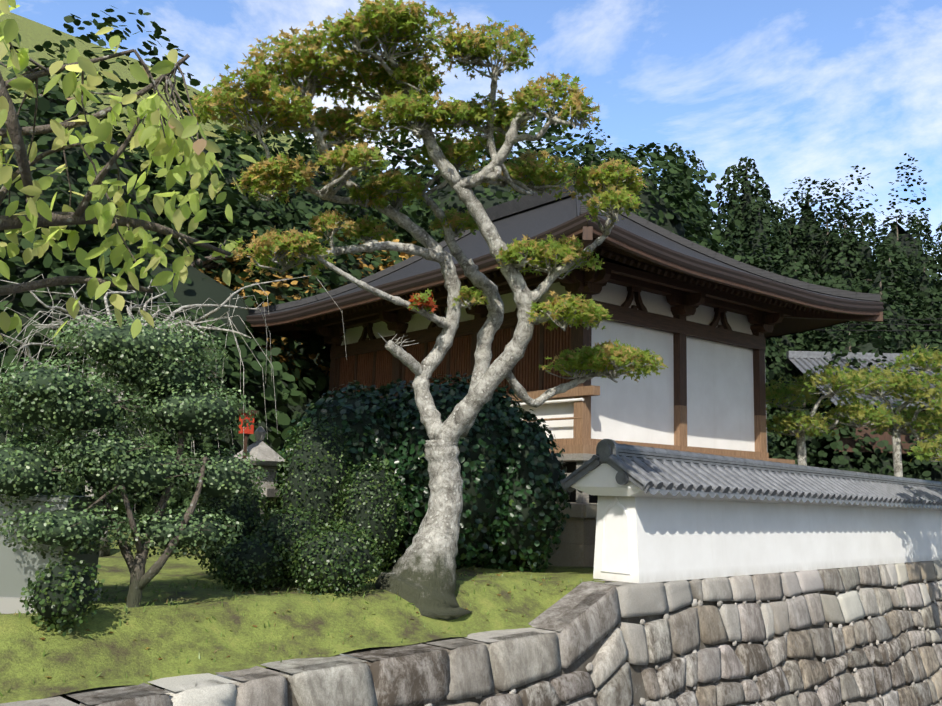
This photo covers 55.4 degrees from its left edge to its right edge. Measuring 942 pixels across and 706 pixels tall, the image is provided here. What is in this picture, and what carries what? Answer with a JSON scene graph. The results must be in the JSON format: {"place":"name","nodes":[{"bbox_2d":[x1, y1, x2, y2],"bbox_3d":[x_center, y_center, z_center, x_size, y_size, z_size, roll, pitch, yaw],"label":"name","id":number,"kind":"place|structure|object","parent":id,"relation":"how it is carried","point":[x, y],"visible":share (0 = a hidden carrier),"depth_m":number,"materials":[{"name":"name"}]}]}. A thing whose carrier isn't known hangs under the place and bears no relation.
{"place":"outdoors","nodes":[
{"label":"outdoors","id":0,"kind":"place"},
{"bbox_2d":[0,10,613,703],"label":"terrain","id":1,"kind":"structure","parent":0,"point":[162,630],"depth_m":9.28,"materials":[{"name":"green plant"}]},
{"bbox_2d":[0,494,102,613],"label":"wall","id":2,"kind":"structure","parent":1,"relation":"on","point":[18,568],"depth_m":8.33,"materials":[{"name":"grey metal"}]},
{"bbox_2d":[0,0,255,341],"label":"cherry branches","id":3,"kind":"object","parent":1,"relation":"on","point":[164,143],"visible":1,"depth_m":4.01,"materials":[{"name":"green plant"}]},
{"bbox_2d":[0,312,269,607],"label":"cloud shrub","id":4,"kind":"object","parent":1,"relation":"on","point":[165,368],"visible":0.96,"depth_m":8.64,"materials":[{"name":"green plant"}]},
{"bbox_2d":[0,274,346,556],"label":"weeping tree","id":5,"kind":"object","parent":1,"relation":"on","point":[103,552],"visible":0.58,"depth_m":13.59,"materials":[{"name":"grey plant"}]},
{"bbox_2d":[20,414,410,635],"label":"shrubs","id":6,"kind":"object","parent":1,"relation":"on","point":[321,532],"visible":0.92,"depth_m":10.75,"materials":[{"name":"green plant"}]},
{"bbox_2d":[234,409,286,537],"bbox_3d":[-3.003,1.896,12.457,0.831,2.201,1.706,3,-9,-9],"label":"stone lantern","id":7,"kind":"object","parent":1,"relation":"on","point":[260,449],"visible":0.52,"depth_m":12.67,"materials":[{"name":"stone"}]},
{"bbox_2d":[13,567,561,677],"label":"fallen leaves","id":8,"kind":"object","parent":1,"relation":"on","point":[275,612],"visible":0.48,"depth_m":9.45,"materials":[{"name":"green plant"}]},
{"bbox_2d":[0,567,596,696],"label":"grass tufts","id":9,"kind":"object","parent":1,"relation":"on","point":[125,609],"visible":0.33,"depth_m":9.76,"materials":[{"name":"green plant"}]},
{"bbox_2d":[264,371,570,571],"bbox_3d":[-0.816,1.871,13.947,4.729,3.270,2.378,3,-9,-8],"label":"camellia hedge","id":10,"kind":"object","parent":1,"relation":"on","point":[512,475],"visible":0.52,"depth_m":13.41,"materials":[{"name":"green plant"}]},
{"bbox_2d":[180,0,668,658],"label":"maple tree","id":11,"kind":"object","parent":1,"relation":"on","point":[422,576],"visible":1,"depth_m":10.90,"materials":[{"name":"green plant"}]},
{"bbox_2d":[0,5,941,703],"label":"forest trees","id":12,"kind":"object","parent":1,"relation":"on","point":[896,269],"visible":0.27,"depth_m":30.73,"materials":[{"name":"green plant"}]},
{"bbox_2d":[0,560,941,705],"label":"stone retaining wall","id":13,"kind":"structure","parent":1,"relation":"on","point":[870,635],"depth_m":12.39,"materials":[{"name":"stone"}]},
{"bbox_2d":[250,226,882,502],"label":"temple hall","id":14,"kind":"structure","parent":1,"relation":"on","point":[704,392],"depth_m":18.88,"materials":[{"name":"white paint"}]},
{"bbox_2d":[246,180,883,345],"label":"temple roof","id":15,"kind":"structure","parent":14,"relation":"attached to","point":[536,216],"depth_m":20.97,"materials":[{"name":"grey tile"}]},
{"bbox_2d":[540,502,596,566],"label":"wall","id":16,"kind":"structure","parent":1,"relation":"on","point":[576,545],"depth_m":14.87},
{"bbox_2d":[560,439,941,582],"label":"white plaster wall","id":17,"kind":"structure","parent":1,"relation":"on","point":[663,514],"depth_m":14.67,"materials":[{"name":"white paint"}]},
{"bbox_2d":[765,344,941,476],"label":"trees","id":18,"kind":"object","parent":1,"relation":"on","point":[842,381],"visible":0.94,"depth_m":21.20,"materials":[{"name":"green plant"}]},
{"bbox_2d":[765,318,941,452],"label":"overhead wires","id":19,"kind":"object","parent":1,"relation":"on","point":[883,330],"visible":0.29,"depth_m":27.13,"materials":[{"name":"black"}]},
{"bbox_2d":[782,351,941,453],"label":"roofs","id":20,"kind":"structure","parent":1,"relation":"on","point":[802,361],"depth_m":36.63,"materials":[{"name":"tile"}]},
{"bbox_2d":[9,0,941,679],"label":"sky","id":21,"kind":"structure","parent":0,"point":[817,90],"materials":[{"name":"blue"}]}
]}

